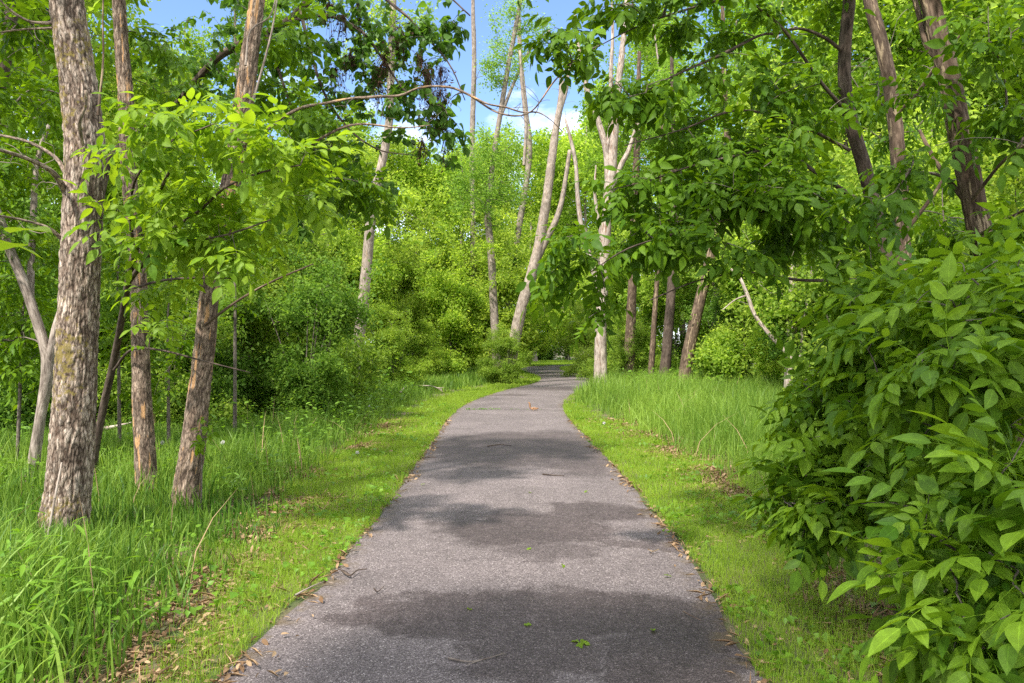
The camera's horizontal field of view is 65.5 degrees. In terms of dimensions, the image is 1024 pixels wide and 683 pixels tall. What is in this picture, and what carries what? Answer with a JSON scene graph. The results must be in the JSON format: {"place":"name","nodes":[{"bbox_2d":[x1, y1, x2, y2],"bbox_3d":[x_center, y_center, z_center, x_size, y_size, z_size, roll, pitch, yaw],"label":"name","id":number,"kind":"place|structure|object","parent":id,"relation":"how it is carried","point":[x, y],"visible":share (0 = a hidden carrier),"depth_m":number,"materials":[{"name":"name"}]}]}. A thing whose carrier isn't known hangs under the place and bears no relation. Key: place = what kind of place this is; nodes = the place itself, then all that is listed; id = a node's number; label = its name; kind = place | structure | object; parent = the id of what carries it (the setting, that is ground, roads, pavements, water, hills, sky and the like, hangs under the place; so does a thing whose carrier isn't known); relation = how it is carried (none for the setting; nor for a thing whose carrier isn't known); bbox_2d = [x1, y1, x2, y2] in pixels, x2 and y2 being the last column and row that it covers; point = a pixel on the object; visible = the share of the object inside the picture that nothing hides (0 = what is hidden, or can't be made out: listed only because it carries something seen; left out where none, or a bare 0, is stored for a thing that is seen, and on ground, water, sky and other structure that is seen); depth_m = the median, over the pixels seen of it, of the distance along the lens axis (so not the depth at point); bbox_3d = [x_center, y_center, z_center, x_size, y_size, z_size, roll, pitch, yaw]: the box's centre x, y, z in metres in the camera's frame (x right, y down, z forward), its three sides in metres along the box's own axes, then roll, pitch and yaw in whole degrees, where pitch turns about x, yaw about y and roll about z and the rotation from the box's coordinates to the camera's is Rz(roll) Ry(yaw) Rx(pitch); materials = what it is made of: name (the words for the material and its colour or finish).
{"place":"outdoors","nodes":[
{"label":"outdoors","id":0,"kind":"place"},
{"bbox_2d":[7,378,770,637],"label":"dry grass","id":1,"kind":"structure","parent":0,"point":[275,472],"depth_m":7.25,"materials":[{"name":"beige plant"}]},
{"bbox_2d":[2,0,917,340],"label":"sky","id":2,"kind":"structure","parent":0,"point":[162,13],"materials":[{"name":"blue"}]},
{"bbox_2d":[7,350,947,682],"bbox_3d":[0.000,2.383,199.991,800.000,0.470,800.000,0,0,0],"label":"ground","id":3,"kind":"structure","parent":0,"point":[745,650],"depth_m":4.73,"materials":[{"name":"green plant"}]},
{"bbox_2d":[0,226,51,258],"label":"edge sapling","id":4,"kind":"object","parent":3,"relation":"on","point":[4,245],"visible":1,"depth_m":1.28,"materials":[{"name":"green plant"}]},
{"bbox_2d":[0,232,59,456],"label":"understory sapling","id":5,"kind":"object","parent":3,"relation":"on","point":[13,321],"visible":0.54,"depth_m":8.86,"materials":[{"name":"green plant"}]},
{"bbox_2d":[0,119,60,312],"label":"understory sapling","id":6,"kind":"object","parent":3,"relation":"on","point":[41,281],"visible":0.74,"depth_m":8.62,"materials":[{"name":"green plant"}]},
{"bbox_2d":[0,0,61,173],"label":"edge tree","id":7,"kind":"object","parent":3,"relation":"on","point":[16,74],"visible":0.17,"depth_m":9.49,"materials":[{"name":"green plant"}]},
{"bbox_2d":[0,0,105,539],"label":"ash tree","id":8,"kind":"object","parent":3,"relation":"on","point":[72,435],"visible":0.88,"depth_m":5.95,"materials":[{"name":"brown plant"}]},
{"bbox_2d":[97,0,103,115],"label":"hanging vine","id":9,"kind":"object","parent":8,"relation":"hanging from","point":[99,97],"visible":0.94,"depth_m":5.80,"materials":[{"name":"brown plant"}]},
{"bbox_2d":[0,180,109,426],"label":"honeysuckle shrub","id":10,"kind":"object","parent":3,"relation":"on","point":[53,207],"visible":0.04,"depth_m":12.66,"materials":[{"name":"green plant"}]},
{"bbox_2d":[0,40,110,483],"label":"forked tree","id":11,"kind":"object","parent":3,"relation":"on","point":[26,284],"visible":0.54,"depth_m":8.70,"materials":[{"name":"green plant"}]},
{"bbox_2d":[0,0,137,348],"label":"maple tree","id":12,"kind":"object","parent":3,"relation":"on","point":[29,135],"visible":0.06,"depth_m":14.27,"materials":[{"name":"green plant"}]},
{"bbox_2d":[0,234,153,440],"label":"buckthorn shrub","id":13,"kind":"object","parent":3,"relation":"on","point":[27,411],"visible":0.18,"depth_m":11.51,"materials":[{"name":"green plant"}]},
{"bbox_2d":[10,0,151,230],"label":"forest tree","id":14,"kind":"object","parent":3,"relation":"on","point":[129,20],"visible":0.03,"depth_m":27.49,"materials":[{"name":"green plant"}]},
{"bbox_2d":[13,46,190,207],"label":"maple tree","id":15,"kind":"object","parent":3,"relation":"on","point":[106,114],"depth_m":26.04,"materials":[{"name":"green plant"}]},
{"bbox_2d":[0,0,221,348],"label":"maple tree","id":16,"kind":"object","parent":3,"relation":"on","point":[90,5],"visible":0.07,"depth_m":15.09,"materials":[{"name":"green plant"}]},
{"bbox_2d":[39,218,218,410],"bbox_3d":[-6.514,-0.325,13.424,3.278,3.859,3.531,0,0,-21],"label":"buckthorn shrub","id":17,"kind":"object","parent":3,"relation":"on","point":[123,343],"visible":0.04,"depth_m":12.94,"materials":[{"name":"green plant"}]},
{"bbox_2d":[98,200,169,447],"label":"understory sapling","id":18,"kind":"object","parent":3,"relation":"on","point":[104,343],"visible":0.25,"depth_m":10.48,"materials":[{"name":"green plant"}]},
{"bbox_2d":[91,0,210,500],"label":"slim tree","id":19,"kind":"object","parent":3,"relation":"on","point":[122,41],"visible":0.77,"depth_m":7.67,"materials":[{"name":"brown plant"}]},
{"bbox_2d":[99,234,229,448],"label":"understory sapling","id":20,"kind":"object","parent":3,"relation":"on","point":[186,343],"visible":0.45,"depth_m":9.91,"materials":[{"name":"green plant"}]},
{"bbox_2d":[96,217,277,435],"bbox_3d":[-5.604,-0.201,13.259,2.938,3.928,3.648,0,0,-6],"label":"honeysuckle shrub","id":21,"kind":"object","parent":3,"relation":"on","point":[225,329],"visible":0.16,"depth_m":12.67,"materials":[{"name":"green plant"}]},
{"bbox_2d":[103,221,278,419],"bbox_3d":[-5.794,-0.218,14.360,3.694,3.961,3.251,0,0,-30],"label":"buckthorn shrub","id":22,"kind":"object","parent":3,"relation":"on","point":[223,378],"visible":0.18,"depth_m":14.60,"materials":[{"name":"green plant"}]},
{"bbox_2d":[189,417,219,508],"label":"bark shoots","id":23,"kind":"object","parent":3,"relation":"on","point":[199,444],"visible":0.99,"depth_m":6.98,"materials":[{"name":"green plant"}]},
{"bbox_2d":[114,0,303,234],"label":"forest tree","id":24,"kind":"object","parent":3,"relation":"on","point":[201,51],"visible":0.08,"depth_m":27.19,"materials":[{"name":"green plant"}]},
{"bbox_2d":[61,88,367,475],"bbox_3d":[-2.925,-0.059,6.409,1.703,3.234,4.645,0,0,-41],"label":"ash sapling","id":25,"kind":"object","parent":3,"relation":"on","point":[217,254],"visible":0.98,"depth_m":5.44,"materials":[{"name":"green plant"}]},
{"bbox_2d":[182,169,274,358],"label":"young maple","id":26,"kind":"object","parent":3,"relation":"on","point":[217,183],"depth_m":22.63,"materials":[{"name":"green plant"}]},
{"bbox_2d":[166,146,292,433],"bbox_3d":[-4.238,-0.697,11.988,1.762,4.551,1.328,0,0,0],"label":"understory sapling","id":27,"kind":"object","parent":3,"relation":"on","point":[222,304],"visible":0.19,"depth_m":11.98,"materials":[{"name":"green plant"}]},
{"bbox_2d":[162,188,331,415],"bbox_3d":[-5.523,-0.660,16.184,3.755,5.019,4.662,0,0,-38],"label":"honeysuckle shrub","id":28,"kind":"object","parent":3,"relation":"on","point":[254,327],"visible":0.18,"depth_m":16.11,"materials":[{"name":"green plant"}]},
{"bbox_2d":[104,0,472,243],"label":"linden tree","id":29,"kind":"object","parent":3,"relation":"on","point":[423,34],"visible":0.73,"depth_m":8.43,"materials":[{"name":"green plant"}]},
{"bbox_2d":[229,239,391,423],"bbox_3d":[-3.918,-0.137,15.172,3.088,3.763,3.509,0,0,14],"label":"buckthorn shrub","id":30,"kind":"object","parent":3,"relation":"on","point":[318,308],"visible":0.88,"depth_m":14.74,"materials":[{"name":"green plant"}]},
{"bbox_2d":[262,0,381,153],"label":"forest tree","id":31,"kind":"object","parent":3,"relation":"on","point":[355,120],"visible":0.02,"depth_m":38.67,"materials":[{"name":"green plant"}]},
{"bbox_2d":[276,126,394,270],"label":"maple tree","id":32,"kind":"object","parent":3,"relation":"on","point":[368,158],"visible":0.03,"depth_m":34.18,"materials":[{"name":"green plant"}]},
{"bbox_2d":[238,176,441,401],"bbox_3d":[-4.640,-0.861,18.656,4.812,5.947,4.959,0,0,36],"label":"honeysuckle shrub","id":33,"kind":"object","parent":3,"relation":"on","point":[352,354],"visible":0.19,"depth_m":18.25,"materials":[{"name":"green plant"}]},
{"bbox_2d":[293,177,432,372],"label":"young maple","id":34,"kind":"object","parent":3,"relation":"on","point":[383,286],"visible":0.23,"depth_m":28.89,"materials":[{"name":"green plant"}]},
{"bbox_2d":[171,0,578,513],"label":"leaning tree","id":35,"kind":"object","parent":3,"relation":"on","point":[201,375],"visible":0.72,"depth_m":7.14,"materials":[{"name":"brown plant"}]},
{"bbox_2d":[204,264,312,325],"bbox_3d":[-2.223,-0.401,6.945,1.090,0.531,0.034,0,0,17],"label":"bare bough","id":36,"kind":"object","parent":35,"relation":"attached to","point":[228,307],"visible":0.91,"depth_m":6.97,"materials":[{"name":"brown plant"}]},
{"bbox_2d":[252,0,277,100],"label":"hanging vine","id":37,"kind":"object","parent":35,"relation":"hanging from","point":[258,81],"visible":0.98,"depth_m":6.88,"materials":[{"name":"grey plant"}]},
{"bbox_2d":[334,0,440,376],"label":"pale tree","id":38,"kind":"object","parent":3,"relation":"on","point":[368,246],"visible":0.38,"depth_m":21.91,"materials":[{"name":"beige plant"}]},
{"bbox_2d":[365,300,434,390],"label":"honeysuckle shrub","id":39,"kind":"object","parent":3,"relation":"on","point":[419,371],"visible":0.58,"depth_m":24.70,"materials":[{"name":"green plant"}]},
{"bbox_2d":[343,124,469,339],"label":"maple tree","id":40,"kind":"object","parent":3,"relation":"on","point":[393,159],"visible":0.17,"depth_m":38.24,"materials":[{"name":"green plant"}]},
{"bbox_2d":[366,219,447,372],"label":"young maple","id":41,"kind":"object","parent":3,"relation":"on","point":[406,302],"visible":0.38,"depth_m":33.17,"materials":[{"name":"green plant"}]},
{"bbox_2d":[384,313,445,375],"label":"buckthorn shrub","id":42,"kind":"object","parent":3,"relation":"on","point":[417,347],"visible":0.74,"depth_m":30.63,"materials":[{"name":"green plant"}]},
{"bbox_2d":[377,130,483,336],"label":"maple tree","id":43,"kind":"object","parent":3,"relation":"on","point":[424,178],"visible":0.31,"depth_m":39.24,"materials":[{"name":"green plant"}]},
{"bbox_2d":[379,217,524,376],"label":"young maple","id":44,"kind":"object","parent":3,"relation":"on","point":[457,302],"visible":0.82,"depth_m":32.58,"materials":[{"name":"green plant"}]},
{"bbox_2d":[393,135,523,332],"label":"maple tree","id":45,"kind":"object","parent":3,"relation":"on","point":[478,220],"visible":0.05,"depth_m":44.53,"materials":[{"name":"green plant"}]},
{"bbox_2d":[34,416,909,682],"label":"leaf litter","id":46,"kind":"object","parent":3,"relation":"on","point":[137,667],"visible":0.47,"depth_m":4.76,"materials":[{"name":"brown plant"}]},
{"bbox_2d":[469,0,476,368],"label":"thin stem tree","id":47,"kind":"object","parent":3,"relation":"on","point":[473,80],"visible":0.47,"depth_m":39.95,"materials":[{"name":"brown plant"}]},
{"bbox_2d":[83,401,912,682],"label":"clover","id":48,"kind":"object","parent":3,"relation":"on","point":[164,609],"visible":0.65,"depth_m":5.89,"materials":[{"name":"green plant"}]},
{"bbox_2d":[435,0,562,365],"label":"upright tree","id":49,"kind":"object","parent":3,"relation":"on","point":[491,184],"visible":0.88,"depth_m":32.89,"materials":[{"name":"green plant"}]},
{"bbox_2d":[426,192,584,369],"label":"young maple","id":50,"kind":"object","parent":3,"relation":"on","point":[506,316],"visible":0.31,"depth_m":39.29,"materials":[{"name":"green plant"}]},
{"bbox_2d":[474,322,537,384],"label":"buckthorn shrub","id":51,"kind":"object","parent":3,"relation":"on","point":[507,372],"visible":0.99,"depth_m":30.09,"materials":[{"name":"green plant"}]},
{"bbox_2d":[443,117,574,338],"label":"maple tree","id":52,"kind":"object","parent":3,"relation":"on","point":[518,167],"visible":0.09,"depth_m":46.72,"materials":[{"name":"green plant"}]},
{"bbox_2d":[501,12,531,364],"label":"bare pole tree","id":53,"kind":"object","parent":3,"relation":"on","point":[527,180],"visible":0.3,"depth_m":45.90,"materials":[{"name":"grey plant"}]},
{"bbox_2d":[512,281,552,364],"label":"young maple","id":54,"kind":"object","parent":3,"relation":"on","point":[529,359],"visible":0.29,"depth_m":56.57,"materials":[{"name":"green plant"}]},
{"bbox_2d":[503,50,576,366],"bbox_3d":[1.039,-5.018,31.072,3.159,13.444,1.411,0,0,0],"label":"leaning snag","id":55,"kind":"object","parent":3,"relation":"on","point":[539,248],"visible":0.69,"depth_m":30.91,"materials":[{"name":"grey plant"}]},
{"bbox_2d":[503,127,582,360],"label":"maple tree","id":56,"kind":"object","parent":3,"relation":"on","point":[537,284],"visible":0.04,"depth_m":70.86,"materials":[{"name":"green plant"}]},
{"bbox_2d":[522,33,627,278],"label":"forest tree","id":57,"kind":"object","parent":3,"relation":"on","point":[573,217],"visible":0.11,"depth_m":52.85,"materials":[{"name":"green plant"}]},
{"bbox_2d":[510,119,646,352],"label":"maple tree","id":58,"kind":"object","parent":3,"relation":"on","point":[563,147],"visible":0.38,"depth_m":46.46,"materials":[{"name":"green plant"}]},
{"bbox_2d":[555,297,609,376],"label":"honeysuckle shrub","id":59,"kind":"object","parent":3,"relation":"on","point":[583,347],"visible":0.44,"depth_m":36.94,"materials":[{"name":"green plant"}]},
{"bbox_2d":[556,234,640,354],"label":"young maple","id":60,"kind":"object","parent":3,"relation":"on","point":[612,285],"visible":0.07,"depth_m":41.01,"materials":[{"name":"green plant"}]},
{"bbox_2d":[574,305,624,379],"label":"honeysuckle shrub","id":61,"kind":"object","parent":3,"relation":"on","point":[589,370],"visible":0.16,"depth_m":32.83,"materials":[{"name":"green plant"}]},
{"bbox_2d":[564,0,642,381],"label":"dead tree","id":62,"kind":"object","parent":3,"relation":"on","point":[610,146],"visible":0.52,"depth_m":24.45,"materials":[{"name":"grey plant"}]},
{"bbox_2d":[607,311,660,374],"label":"buckthorn shrub","id":63,"kind":"object","parent":3,"relation":"on","point":[619,354],"visible":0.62,"depth_m":27.05,"materials":[{"name":"green plant"}]},
{"bbox_2d":[574,2,700,314],"bbox_3d":[6.533,-7.828,40.739,6.718,19.095,7.929,0,0,11],"label":"forest tree","id":64,"kind":"object","parent":3,"relation":"on","point":[600,161],"visible":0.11,"depth_m":38.89,"materials":[{"name":"green plant"}]},
{"bbox_2d":[585,51,697,375],"bbox_3d":[4.568,-4.077,26.912,4.396,11.561,3.704,0,0,43],"label":"shaded tree","id":65,"kind":"object","parent":3,"relation":"on","point":[631,302],"visible":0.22,"depth_m":26.89,"materials":[{"name":"green plant"}]},
{"bbox_2d":[571,0,723,348],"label":"forest tree","id":66,"kind":"object","parent":3,"relation":"on","point":[655,58],"visible":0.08,"depth_m":33.89,"materials":[{"name":"green plant"}]},
{"bbox_2d":[619,125,702,376],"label":"tree","id":67,"kind":"object","parent":3,"relation":"on","point":[651,363],"visible":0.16,"depth_m":25.93,"materials":[{"name":"brown plant"}]},
{"bbox_2d":[612,196,728,372],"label":"young maple","id":68,"kind":"object","parent":3,"relation":"on","point":[645,295],"visible":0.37,"depth_m":29.62,"materials":[{"name":"green plant"}]},
{"bbox_2d":[636,267,717,369],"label":"buckthorn shrub","id":69,"kind":"object","parent":3,"relation":"on","point":[680,342],"visible":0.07,"depth_m":32.64,"materials":[{"name":"green plant"}]},
{"bbox_2d":[624,56,742,379],"bbox_3d":[5.531,-3.828,24.805,4.042,10.967,3.816,0,0,38],"label":"dark stem tree","id":70,"kind":"object","parent":3,"relation":"on","point":[666,353],"visible":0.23,"depth_m":24.88,"materials":[{"name":"green plant"}]},
{"bbox_2d":[641,223,725,343],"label":"young maple","id":71,"kind":"object","parent":3,"relation":"on","point":[704,326],"visible":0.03,"depth_m":35.27,"materials":[{"name":"green plant"}]},
{"bbox_2d":[512,0,893,355],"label":"overhanging tree","id":72,"kind":"object","parent":3,"relation":"on","point":[706,203],"visible":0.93,"depth_m":5.33,"materials":[{"name":"green plant"}]},
{"bbox_2d":[620,180,807,382],"bbox_3d":[6.346,-1.337,23.154,5.851,6.195,6.035,0,0,44],"label":"young maple","id":73,"kind":"object","parent":3,"relation":"on","point":[725,354],"visible":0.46,"depth_m":22.45,"materials":[{"name":"green plant"}]},
{"bbox_2d":[676,265,755,382],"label":"buckthorn shrub","id":74,"kind":"object","parent":3,"relation":"on","point":[712,308],"visible":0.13,"depth_m":24.54,"materials":[{"name":"green plant"}]},
{"bbox_2d":[646,0,796,184],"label":"forest tree","id":75,"kind":"object","parent":3,"relation":"on","point":[728,20],"visible":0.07,"depth_m":38.00,"materials":[{"name":"green plant"}]},
{"bbox_2d":[674,6,780,380],"bbox_3d":[6.164,-4.136,23.672,3.357,11.598,4.288,0,0,34],"label":"brown tree","id":76,"kind":"object","parent":3,"relation":"on","point":[691,336],"visible":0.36,"depth_m":23.39,"materials":[{"name":"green plant"}]},
{"bbox_2d":[711,298,785,386],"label":"bush","id":77,"kind":"object","parent":3,"relation":"on","point":[765,365],"visible":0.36,"depth_m":20.65,"materials":[{"name":"green plant"}]},
{"bbox_2d":[722,268,792,385],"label":"arched branch","id":78,"kind":"object","parent":3,"relation":"on","point":[757,318],"visible":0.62,"depth_m":17.50,"materials":[{"name":"beige plant"}]},
{"bbox_2d":[679,1,867,251],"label":"forest tree","id":79,"kind":"object","parent":3,"relation":"on","point":[748,56],"visible":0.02,"depth_m":28.45,"materials":[{"name":"green plant"}]},
{"bbox_2d":[720,216,847,378],"bbox_3d":[6.722,-0.666,17.868,4.237,4.631,3.934,0,0,19],"label":"buckthorn shrub","id":80,"kind":"object","parent":3,"relation":"on","point":[780,332],"visible":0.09,"depth_m":17.42,"materials":[{"name":"green plant"}]},
{"bbox_2d":[762,169,812,395],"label":"dead stub tree","id":81,"kind":"object","parent":3,"relation":"on","point":[801,341],"visible":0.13,"depth_m":17.40,"materials":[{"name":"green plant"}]},
{"bbox_2d":[717,49,868,337],"bbox_3d":[8.428,-3.429,23.779,5.773,10.340,5.764,0,0,-27],"label":"maple tree","id":82,"kind":"object","parent":3,"relation":"on","point":[757,126],"visible":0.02,"depth_m":22.99,"materials":[{"name":"green plant"}]},
{"bbox_2d":[780,243,865,392],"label":"buckthorn shrub","id":83,"kind":"object","parent":3,"relation":"on","point":[802,273],"depth_m":13.82,"materials":[{"name":"green plant"}]},
{"bbox_2d":[697,0,989,352],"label":"maple tree","id":84,"kind":"object","parent":3,"relation":"on","point":[771,307],"visible":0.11,"depth_m":17.13,"materials":[{"name":"green plant"}]},
{"bbox_2d":[725,301,1019,600],"bbox_3d":[1.968,0.658,4.308,1.615,1.737,1.634,0,0,33],"label":"leafy shrub","id":85,"kind":"object","parent":3,"relation":"on","point":[814,515],"visible":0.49,"depth_m":4.11,"materials":[{"name":"green plant"}]},
{"bbox_2d":[804,117,956,277],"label":"young maple","id":86,"kind":"object","parent":3,"relation":"on","point":[841,157],"visible":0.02,"depth_m":12.03,"materials":[{"name":"green plant"}]},
{"bbox_2d":[776,202,1023,529],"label":"ash shrub","id":87,"kind":"object","parent":3,"relation":"on","point":[980,328],"visible":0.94,"depth_m":3.21,"materials":[{"name":"green plant"}]},
{"bbox_2d":[788,0,1011,298],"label":"crooked tree","id":88,"kind":"object","parent":3,"relation":"on","point":[892,138],"visible":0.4,"depth_m":7.93,"materials":[{"name":"green plant"}]},
{"bbox_2d":[779,0,1023,215],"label":"maple tree","id":89,"kind":"object","parent":3,"relation":"on","point":[861,25],"visible":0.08,"depth_m":14.46,"materials":[{"name":"green plant"}]},
{"bbox_2d":[786,0,1023,460],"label":"patchy tree","id":90,"kind":"object","parent":3,"relation":"on","point":[940,45],"visible":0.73,"depth_m":4.78,"materials":[{"name":"green plant"}]},
{"bbox_2d":[795,164,1023,375],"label":"buckthorn shrub","id":91,"kind":"object","parent":3,"relation":"on","point":[947,196],"visible":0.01,"depth_m":10.93,"materials":[{"name":"green plant"}]},
{"bbox_2d":[820,377,1023,682],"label":"broadleaf shrub","id":92,"kind":"object","parent":3,"relation":"on","point":[957,634],"visible":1,"depth_m":2.51,"materials":[{"name":"green plant"}]},
{"bbox_2d":[828,116,1021,233],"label":"young maple","id":93,"kind":"object","parent":3,"relation":"on","point":[927,136],"depth_m":13.35,"materials":[{"name":"green plant"}]},
{"bbox_2d":[833,4,1023,171],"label":"forest tree","id":94,"kind":"object","parent":3,"relation":"on","point":[914,108],"visible":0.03,"depth_m":18.49,"materials":[{"name":"green plant"}]},
{"bbox_2d":[842,172,1023,450],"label":"buckthorn shrub","id":95,"kind":"object","parent":3,"relation":"on","point":[955,202],"depth_m":9.77,"materials":[{"name":"green plant"}]},
{"bbox_2d":[862,0,1023,225],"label":"maple tree","id":96,"kind":"object","parent":3,"relation":"on","point":[982,19],"visible":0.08,"depth_m":14.24,"materials":[{"name":"green plant"}]},
{"bbox_2d":[918,151,1023,302],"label":"buckthorn shrub","id":97,"kind":"object","parent":3,"relation":"on","point":[1016,184],"visible":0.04,"depth_m":9.13,"materials":[{"name":"green plant"}]},
{"bbox_2d":[0,363,966,682],"bbox_3d":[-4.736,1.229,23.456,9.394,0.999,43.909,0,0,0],"label":"tall grass","id":98,"kind":"structure","parent":0,"point":[125,530],"depth_m":6.25,"materials":[{"name":"green plant"}]},
{"bbox_2d":[219,365,766,682],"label":"path","id":99,"kind":"structure","parent":0,"point":[470,520],"depth_m":4.93,"materials":[{"name":"grey asphalt"}]},
{"bbox_2d":[569,364,1010,607],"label":"meadow grass","id":100,"kind":"structure","parent":0,"point":[708,406],"depth_m":14.29,"materials":[{"name":"green plant"}]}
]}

